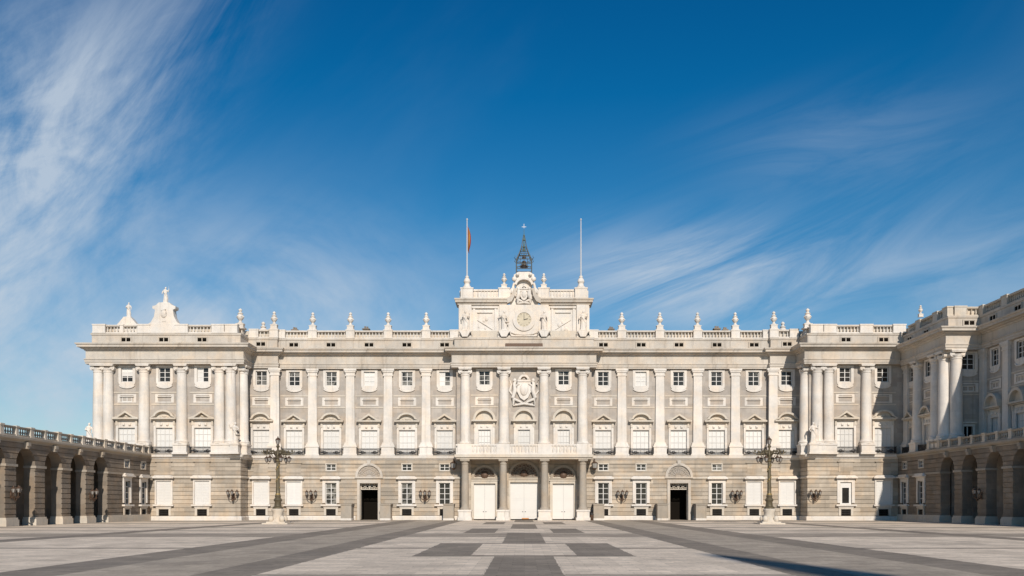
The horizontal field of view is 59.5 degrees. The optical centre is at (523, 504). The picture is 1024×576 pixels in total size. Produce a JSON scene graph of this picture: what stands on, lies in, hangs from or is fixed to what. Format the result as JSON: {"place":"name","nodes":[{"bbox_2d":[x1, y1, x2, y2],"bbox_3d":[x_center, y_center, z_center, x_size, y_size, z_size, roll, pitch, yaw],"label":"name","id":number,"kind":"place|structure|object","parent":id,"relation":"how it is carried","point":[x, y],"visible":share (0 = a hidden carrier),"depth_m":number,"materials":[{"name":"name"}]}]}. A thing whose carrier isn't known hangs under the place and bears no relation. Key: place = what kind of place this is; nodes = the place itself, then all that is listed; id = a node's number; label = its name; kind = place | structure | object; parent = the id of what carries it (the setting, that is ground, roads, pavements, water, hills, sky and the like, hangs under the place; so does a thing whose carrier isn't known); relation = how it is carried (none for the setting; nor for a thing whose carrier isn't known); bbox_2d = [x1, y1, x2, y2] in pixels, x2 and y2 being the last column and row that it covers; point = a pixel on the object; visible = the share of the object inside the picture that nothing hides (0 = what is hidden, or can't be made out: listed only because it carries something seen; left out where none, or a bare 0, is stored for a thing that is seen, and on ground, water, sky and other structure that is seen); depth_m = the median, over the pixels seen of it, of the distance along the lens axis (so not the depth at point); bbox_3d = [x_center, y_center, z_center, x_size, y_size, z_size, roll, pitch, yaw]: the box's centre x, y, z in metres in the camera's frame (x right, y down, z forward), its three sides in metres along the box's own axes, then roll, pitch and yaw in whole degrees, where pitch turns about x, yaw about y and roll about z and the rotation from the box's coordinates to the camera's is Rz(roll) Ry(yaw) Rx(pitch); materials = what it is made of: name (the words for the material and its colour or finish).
{"place":"outdoors","nodes":[
{"label":"outdoors","id":0,"kind":"place"},
{"bbox_2d":[0,520,1023,575],"bbox_3d":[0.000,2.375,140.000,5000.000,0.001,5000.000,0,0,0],"label":"ground","id":1,"kind":"structure","parent":0,"point":[524,548],"depth_m":48.70,"materials":[{"name":"grey stone"}]},
{"bbox_2d":[0,423,151,526],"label":"arcade","id":2,"kind":"object","parent":1,"relation":"on","point":[57,477],"visible":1,"depth_m":114.05,"materials":[{"name":"stone"}]},
{"bbox_2d":[10,485,21,500],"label":"wall lamp","id":3,"kind":"object","parent":2,"relation":"attached to","point":[18,489],"visible":1,"depth_m":98.68,"materials":[{"name":"brown metal"}]},
{"bbox_2d":[122,473,135,507],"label":"window","id":4,"kind":"structure","parent":2,"relation":"in","point":[126,477],"depth_m":127.65,"materials":[{"name":"stone"}]},
{"bbox_2d":[139,474,151,507],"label":"window","id":5,"kind":"structure","parent":2,"relation":"in","point":[143,479],"depth_m":133.55,"materials":[{"name":"stone"}]},
{"bbox_2d":[261,437,294,523],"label":"lamp post","id":6,"kind":"object","parent":1,"relation":"on","point":[277,517],"visible":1,"depth_m":110.42,"materials":[{"name":"metal"}]},
{"bbox_2d":[340,504,354,519],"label":"guard block","id":7,"kind":"structure","parent":1,"relation":"on","point":[347,511],"depth_m":137.50,"materials":[{"name":"stone"}]},
{"bbox_2d":[379,504,392,519],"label":"guard block","id":8,"kind":"structure","parent":1,"relation":"on","point":[385,511],"depth_m":137.50,"materials":[{"name":"stone"}]},
{"bbox_2d":[443,504,454,519],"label":"guard block","id":9,"kind":"structure","parent":1,"relation":"on","point":[448,511],"depth_m":137.50,"materials":[{"name":"stone"}]},
{"bbox_2d":[74,272,906,520],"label":"palace","id":10,"kind":"structure","parent":1,"relation":"on","point":[523,415],"depth_m":139.40,"materials":[{"name":"stone"}]},
{"bbox_2d":[112,411,137,448],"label":"main window","id":11,"kind":"structure","parent":10,"relation":"in","point":[126,423],"depth_m":135.82,"materials":[{"name":"stone"}]},
{"bbox_2d":[118,365,134,388],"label":"upper window","id":12,"kind":"structure","parent":10,"relation":"in","point":[127,381],"depth_m":135.79,"materials":[{"name":"stone"}]},
{"bbox_2d":[152,475,173,507],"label":"window","id":13,"kind":"structure","parent":10,"relation":"in","point":[164,492],"depth_m":135.69,"materials":[{"name":"stone"}]},
{"bbox_2d":[150,410,175,453],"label":"main window","id":14,"kind":"structure","parent":10,"relation":"in","point":[163,420],"depth_m":135.82,"materials":[{"name":"stone"}]},
{"bbox_2d":[156,508,170,515],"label":"basement window","id":15,"kind":"structure","parent":10,"relation":"in","point":[163,511],"depth_m":135.66,"materials":[{"name":"stone"}]},
{"bbox_2d":[156,365,172,388],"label":"upper window","id":16,"kind":"structure","parent":10,"relation":"in","point":[164,376],"depth_m":135.79,"materials":[{"name":"stone"}]},
{"bbox_2d":[188,411,213,453],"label":"main window","id":17,"kind":"structure","parent":10,"relation":"in","point":[202,423],"depth_m":135.82,"materials":[{"name":"stone"}]},
{"bbox_2d":[190,475,212,507],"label":"window","id":18,"kind":"structure","parent":10,"relation":"in","point":[201,483],"depth_m":135.66,"materials":[{"name":"stone"}]},
{"bbox_2d":[195,508,208,515],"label":"basement window","id":19,"kind":"structure","parent":10,"relation":"in","point":[201,511],"depth_m":135.66,"materials":[{"name":"stone"}]},
{"bbox_2d":[194,365,210,388],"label":"upper window","id":20,"kind":"structure","parent":10,"relation":"in","point":[204,374],"depth_m":135.79,"materials":[{"name":"stone"}]},
{"bbox_2d":[229,422,239,442],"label":"statue","id":21,"kind":"object","parent":10,"relation":"on","point":[234,427],"visible":1,"depth_m":134.60,"materials":[{"name":"stone"}]},
{"bbox_2d":[235,308,244,328],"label":"roof urn","id":22,"kind":"object","parent":10,"relation":"on","point":[240,317],"visible":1,"depth_m":136.78,"materials":[{"name":"stone"}]},
{"bbox_2d":[249,476,270,507],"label":"window","id":23,"kind":"structure","parent":10,"relation":"in","point":[260,484],"depth_m":139.35,"materials":[{"name":"stone"}]},
{"bbox_2d":[254,508,267,514],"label":"basement window","id":24,"kind":"structure","parent":10,"relation":"in","point":[260,511],"depth_m":139.35,"materials":[{"name":"stone"}]},
{"bbox_2d":[249,412,272,453],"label":"main window","id":25,"kind":"structure","parent":10,"relation":"in","point":[259,422],"depth_m":139.52,"materials":[{"name":"stone"}]},
{"bbox_2d":[253,369,269,391],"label":"upper window","id":26,"kind":"structure","parent":10,"relation":"in","point":[261,377],"depth_m":139.48,"materials":[{"name":"stone"}]},
{"bbox_2d":[282,476,303,507],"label":"window","id":27,"kind":"structure","parent":10,"relation":"in","point":[293,484],"depth_m":140.06,"materials":[{"name":"stone"}]},
{"bbox_2d":[287,508,300,514],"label":"basement window","id":28,"kind":"structure","parent":10,"relation":"in","point":[290,511],"depth_m":140.06,"materials":[{"name":"stone"}]},
{"bbox_2d":[281,414,306,454],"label":"main window","id":29,"kind":"structure","parent":10,"relation":"in","point":[293,425],"depth_m":140.23,"materials":[{"name":"stone"}]},
{"bbox_2d":[286,370,302,391],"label":"upper window","id":30,"kind":"structure","parent":10,"relation":"in","point":[294,378],"depth_m":140.20,"materials":[{"name":"stone"}]},
{"bbox_2d":[320,476,340,507],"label":"window","id":31,"kind":"structure","parent":10,"relation":"in","point":[332,491],"depth_m":139.86,"materials":[{"name":"stone"}]},
{"bbox_2d":[324,508,337,514],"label":"basement window","id":32,"kind":"structure","parent":10,"relation":"in","point":[330,511],"depth_m":140.06,"materials":[{"name":"stone"}]},
{"bbox_2d":[325,463,336,470],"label":"mezzanine window","id":33,"kind":"structure","parent":10,"relation":"in","point":[328,466],"depth_m":140.13,"materials":[{"name":"stone"}]},
{"bbox_2d":[318,413,343,454],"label":"main window","id":34,"kind":"structure","parent":10,"relation":"in","point":[331,423],"depth_m":140.23,"materials":[{"name":"stone"}]},
{"bbox_2d":[323,370,339,391],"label":"upper window","id":35,"kind":"structure","parent":10,"relation":"in","point":[331,378],"depth_m":140.20,"materials":[{"name":"stone"}]},
{"bbox_2d":[356,414,381,454],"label":"main window","id":36,"kind":"structure","parent":10,"relation":"in","point":[369,426],"depth_m":140.23,"materials":[{"name":"stone"}]},
{"bbox_2d":[361,370,377,391],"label":"upper window","id":37,"kind":"structure","parent":10,"relation":"in","point":[369,378],"depth_m":140.20,"materials":[{"name":"stone"}]},
{"bbox_2d":[396,476,416,507],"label":"window","id":38,"kind":"structure","parent":10,"relation":"in","point":[406,484],"depth_m":139.86,"materials":[{"name":"stone"}]},
{"bbox_2d":[400,508,413,514],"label":"basement window","id":39,"kind":"structure","parent":10,"relation":"in","point":[403,511],"depth_m":140.06,"materials":[{"name":"stone"}]},
{"bbox_2d":[401,463,412,470],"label":"mezzanine window","id":40,"kind":"structure","parent":10,"relation":"in","point":[404,466],"depth_m":140.13,"materials":[{"name":"stone"}]},
{"bbox_2d":[399,370,414,391],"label":"upper window","id":41,"kind":"structure","parent":10,"relation":"in","point":[406,377],"depth_m":140.20,"materials":[{"name":"stone"}]},
{"bbox_2d":[394,412,419,454],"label":"main window","id":42,"kind":"structure","parent":10,"relation":"in","point":[406,423],"depth_m":140.23,"materials":[{"name":"stone"}]},
{"bbox_2d":[432,414,455,454],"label":"main window","id":43,"kind":"structure","parent":10,"relation":"in","point":[444,426],"depth_m":140.23,"materials":[{"name":"stone"}]},
{"bbox_2d":[434,476,454,507],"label":"window","id":44,"kind":"structure","parent":10,"relation":"in","point":[444,484],"depth_m":139.86,"materials":[{"name":"stone"}]},
{"bbox_2d":[437,370,452,391],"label":"upper window","id":45,"kind":"structure","parent":10,"relation":"in","point":[444,377],"depth_m":140.20,"materials":[{"name":"stone"}]},
{"bbox_2d":[461,311,469,329],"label":"statue","id":46,"kind":"object","parent":10,"relation":"on","point":[465,321],"visible":1,"depth_m":138.74,"materials":[{"name":"stone"}]},
{"bbox_2d":[463,219,470,286],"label":"flagpole","id":47,"kind":"object","parent":10,"relation":"on","point":[466,281],"visible":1,"depth_m":139.96,"materials":[{"name":"metal"}]},
{"bbox_2d":[476,369,492,390],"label":"upper window","id":48,"kind":"structure","parent":10,"relation":"in","point":[484,377],"depth_m":139.21,"materials":[{"name":"stone"}]},
{"bbox_2d":[472,408,496,443],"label":"main window","id":49,"kind":"structure","parent":10,"relation":"in","point":[484,420],"depth_m":139.18,"materials":[{"name":"stone"}]},
{"bbox_2d":[499,311,508,329],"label":"statue","id":50,"kind":"object","parent":10,"relation":"on","point":[504,316],"visible":1,"depth_m":138.74,"materials":[{"name":"stone"}]},
{"bbox_2d":[514,235,533,272],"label":"bell cage","id":51,"kind":"object","parent":10,"relation":"on","point":[524,265],"visible":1,"depth_m":140.83,"materials":[{"name":"metal"}]},
{"bbox_2d":[511,408,536,443],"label":"main window","id":52,"kind":"structure","parent":10,"relation":"in","point":[523,421],"depth_m":139.18,"materials":[{"name":"stone"}]},
{"bbox_2d":[540,311,547,329],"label":"statue","id":53,"kind":"object","parent":10,"relation":"on","point":[543,316],"visible":1,"depth_m":138.75,"materials":[{"name":"stone"}]},
{"bbox_2d":[555,369,571,390],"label":"upper window","id":54,"kind":"structure","parent":10,"relation":"in","point":[563,377],"depth_m":139.21,"materials":[{"name":"stone"}]},
{"bbox_2d":[551,408,575,443],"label":"main window","id":55,"kind":"structure","parent":10,"relation":"in","point":[563,420],"depth_m":139.18,"materials":[{"name":"stone"}]},
{"bbox_2d":[577,219,584,286],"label":"flagpole","id":56,"kind":"object","parent":10,"relation":"on","point":[580,281],"visible":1,"depth_m":139.96,"materials":[{"name":"metal"}]},
{"bbox_2d":[579,311,587,329],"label":"statue","id":57,"kind":"object","parent":10,"relation":"on","point":[583,321],"visible":1,"depth_m":138.75,"materials":[{"name":"stone"}]},
{"bbox_2d":[595,370,610,391],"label":"upper window","id":58,"kind":"structure","parent":10,"relation":"in","point":[602,377],"depth_m":140.20,"materials":[{"name":"stone"}]},
{"bbox_2d":[593,476,613,507],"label":"window","id":59,"kind":"structure","parent":10,"relation":"in","point":[603,484],"depth_m":139.86,"materials":[{"name":"stone"}]},
{"bbox_2d":[592,414,615,454],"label":"main window","id":60,"kind":"structure","parent":10,"relation":"in","point":[603,426],"depth_m":140.23,"materials":[{"name":"stone"}]},
{"bbox_2d":[634,508,647,514],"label":"basement window","id":61,"kind":"structure","parent":10,"relation":"in","point":[637,511],"depth_m":140.06,"materials":[{"name":"stone"}]},
{"bbox_2d":[635,463,646,470],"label":"mezzanine window","id":62,"kind":"structure","parent":10,"relation":"in","point":[638,466],"depth_m":140.13,"materials":[{"name":"stone"}]},
{"bbox_2d":[633,370,648,391],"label":"upper window","id":63,"kind":"structure","parent":10,"relation":"in","point":[640,377],"depth_m":140.20,"materials":[{"name":"stone"}]},
{"bbox_2d":[628,412,653,454],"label":"main window","id":64,"kind":"structure","parent":10,"relation":"in","point":[640,423],"depth_m":140.23,"materials":[{"name":"stone"}]},
{"bbox_2d":[631,476,651,507],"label":"window","id":65,"kind":"structure","parent":10,"relation":"in","point":[641,484],"depth_m":139.86,"materials":[{"name":"stone"}]},
{"bbox_2d":[670,370,686,391],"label":"upper window","id":66,"kind":"structure","parent":10,"relation":"in","point":[678,378],"depth_m":140.20,"materials":[{"name":"stone"}]},
{"bbox_2d":[666,414,691,454],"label":"main window","id":67,"kind":"structure","parent":10,"relation":"in","point":[678,426],"depth_m":140.23,"materials":[{"name":"stone"}]},
{"bbox_2d":[708,370,724,391],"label":"upper window","id":68,"kind":"structure","parent":10,"relation":"in","point":[716,378],"depth_m":140.20,"materials":[{"name":"stone"}]},
{"bbox_2d":[710,508,723,514],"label":"basement window","id":69,"kind":"structure","parent":10,"relation":"in","point":[713,511],"depth_m":140.06,"materials":[{"name":"stone"}]},
{"bbox_2d":[711,463,722,470],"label":"mezzanine window","id":70,"kind":"structure","parent":10,"relation":"in","point":[714,466],"depth_m":140.13,"materials":[{"name":"stone"}]},
{"bbox_2d":[704,413,729,454],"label":"main window","id":71,"kind":"structure","parent":10,"relation":"in","point":[716,423],"depth_m":140.23,"materials":[{"name":"stone"}]},
{"bbox_2d":[707,476,727,507],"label":"window","id":72,"kind":"structure","parent":10,"relation":"in","point":[715,492],"depth_m":139.86,"materials":[{"name":"stone"}]},
{"bbox_2d":[745,370,761,391],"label":"upper window","id":73,"kind":"structure","parent":10,"relation":"in","point":[753,378],"depth_m":140.20,"materials":[{"name":"stone"}]},
{"bbox_2d":[747,508,760,514],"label":"basement window","id":74,"kind":"structure","parent":10,"relation":"in","point":[750,511],"depth_m":140.06,"materials":[{"name":"stone"}]},
{"bbox_2d":[741,414,766,454],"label":"main window","id":75,"kind":"structure","parent":10,"relation":"in","point":[754,425],"depth_m":140.23,"materials":[{"name":"stone"}]},
{"bbox_2d":[744,476,765,507],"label":"window","id":76,"kind":"structure","parent":10,"relation":"in","point":[753,484],"depth_m":140.06,"materials":[{"name":"stone"}]},
{"bbox_2d":[778,369,794,391],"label":"upper window","id":77,"kind":"structure","parent":10,"relation":"in","point":[786,377],"depth_m":139.48,"materials":[{"name":"stone"}]},
{"bbox_2d":[780,508,793,514],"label":"basement window","id":78,"kind":"structure","parent":10,"relation":"in","point":[783,511],"depth_m":139.35,"materials":[{"name":"stone"}]},
{"bbox_2d":[775,412,798,453],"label":"main window","id":79,"kind":"structure","parent":10,"relation":"in","point":[787,422],"depth_m":139.52,"materials":[{"name":"stone"}]},
{"bbox_2d":[777,476,798,507],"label":"window","id":80,"kind":"structure","parent":10,"relation":"in","point":[786,484],"depth_m":139.35,"materials":[{"name":"stone"}]},
{"bbox_2d":[803,308,812,328],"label":"roof urn","id":81,"kind":"object","parent":10,"relation":"on","point":[807,317],"visible":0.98,"depth_m":136.78,"materials":[{"name":"stone"}]},
{"bbox_2d":[809,421,818,442],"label":"statue","id":82,"kind":"object","parent":10,"relation":"on","point":[812,427],"visible":1,"depth_m":134.59,"materials":[{"name":"stone"}]},
{"bbox_2d":[837,365,853,388],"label":"upper window","id":83,"kind":"structure","parent":10,"relation":"in","point":[843,374],"depth_m":135.79,"materials":[{"name":"stone"}]},
{"bbox_2d":[839,508,852,515],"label":"basement window","id":84,"kind":"structure","parent":10,"relation":"in","point":[842,511],"depth_m":135.66,"materials":[{"name":"stone"}]},
{"bbox_2d":[835,475,857,507],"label":"window","id":85,"kind":"structure","parent":10,"relation":"in","point":[844,483],"depth_m":135.46,"materials":[{"name":"stone"}]},
{"bbox_2d":[834,411,859,453],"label":"main window","id":86,"kind":"structure","parent":10,"relation":"in","point":[845,423],"depth_m":135.82,"materials":[{"name":"stone"}]},
{"bbox_2d":[874,365,890,388],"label":"upper window","id":87,"kind":"structure","parent":10,"relation":"in","point":[882,376],"depth_m":135.82,"materials":[{"name":"stone"}]},
{"bbox_2d":[876,508,890,515],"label":"basement window","id":88,"kind":"structure","parent":10,"relation":"in","point":[879,511],"depth_m":135.66,"materials":[{"name":"glass"}]},
{"bbox_2d":[873,475,895,507],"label":"window","id":89,"kind":"structure","parent":10,"relation":"in","point":[883,487],"depth_m":135.66,"materials":[{"name":"stone"}]},
{"bbox_2d":[872,410,897,453],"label":"main window","id":90,"kind":"structure","parent":10,"relation":"in","point":[882,420],"depth_m":135.82,"materials":[{"name":"stone"}]},
{"bbox_2d":[592,504,604,519],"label":"guard block","id":91,"kind":"structure","parent":1,"relation":"on","point":[598,511],"depth_m":137.50,"materials":[{"name":"stone"}]},
{"bbox_2d":[655,504,668,519],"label":"guard block","id":92,"kind":"structure","parent":1,"relation":"on","point":[661,511],"depth_m":137.50,"materials":[{"name":"stone"}]},
{"bbox_2d":[693,504,706,519],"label":"guard block","id":93,"kind":"structure","parent":1,"relation":"on","point":[700,511],"depth_m":137.50,"materials":[{"name":"stone"}]},
{"bbox_2d":[752,436,785,523],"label":"lamp post","id":94,"kind":"object","parent":1,"relation":"on","point":[769,516],"visible":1,"depth_m":110.41,"materials":[{"name":"metal"}]},
{"bbox_2d":[896,288,1023,522],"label":"palace wing","id":95,"kind":"structure","parent":1,"relation":"on","point":[962,367],"depth_m":121.15,"materials":[{"name":"white stone"}]},
{"bbox_2d":[901,411,911,441],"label":"main window","id":96,"kind":"structure","parent":95,"relation":"in","point":[908,414],"depth_m":133.65,"materials":[{"name":"stone"}]},
{"bbox_2d":[917,406,929,443],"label":"main window","id":97,"kind":"structure","parent":95,"relation":"in","point":[924,412],"depth_m":128.61,"materials":[{"name":"stone"}]},
{"bbox_2d":[924,359,930,382],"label":"upper window","id":98,"kind":"structure","parent":95,"relation":"in","point":[926,379],"depth_m":128.34,"materials":[{"name":"stone"}]},
{"bbox_2d":[963,319,975,325],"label":"attic window","id":99,"kind":"structure","parent":95,"relation":"in","point":[966,322],"depth_m":121.10,"materials":[{"name":"stone"}]},
{"bbox_2d":[962,351,977,376],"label":"upper window","id":100,"kind":"structure","parent":95,"relation":"in","point":[969,362],"depth_m":121.45,"materials":[{"name":"stone"}]},
{"bbox_2d":[963,422,976,442],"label":"terrace door","id":101,"kind":"structure","parent":95,"relation":"in","point":[966,430],"depth_m":121.45,"materials":[{"name":"glass"}]},
{"bbox_2d":[982,393,1001,435],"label":"main window","id":102,"kind":"structure","parent":95,"relation":"in","point":[992,404],"depth_m":117.87,"materials":[{"name":"stone"}]},
{"bbox_2d":[990,345,1000,372],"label":"upper window","id":103,"kind":"structure","parent":95,"relation":"in","point":[995,368],"depth_m":117.83,"materials":[{"name":"stone"}]},
{"bbox_2d":[1006,387,1023,435],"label":"main window","id":104,"kind":"structure","parent":95,"relation":"in","point":[1015,399],"depth_m":112.35,"materials":[{"name":"stone"}]},
{"bbox_2d":[1014,337,1023,365],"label":"upper window","id":105,"kind":"structure","parent":95,"relation":"in","point":[1020,361],"depth_m":112.16,"materials":[{"name":"stone"}]},
{"bbox_2d":[896,427,1023,524],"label":"arcade","id":106,"kind":"object","parent":1,"relation":"on","point":[923,476],"visible":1,"depth_m":115.75,"materials":[{"name":"stone"}]},
{"bbox_2d":[896,474,908,507],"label":"window","id":107,"kind":"structure","parent":106,"relation":"in","point":[904,479],"depth_m":133.55,"materials":[{"name":"stone"}]},
{"bbox_2d":[912,473,925,507],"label":"window","id":108,"kind":"structure","parent":106,"relation":"in","point":[920,477],"depth_m":127.65,"materials":[{"name":"stone"}]},
{"bbox_2d":[0,0,1023,439],"label":"sky","id":109,"kind":"structure","parent":0,"point":[847,162],"materials":[{"name":"blue"}]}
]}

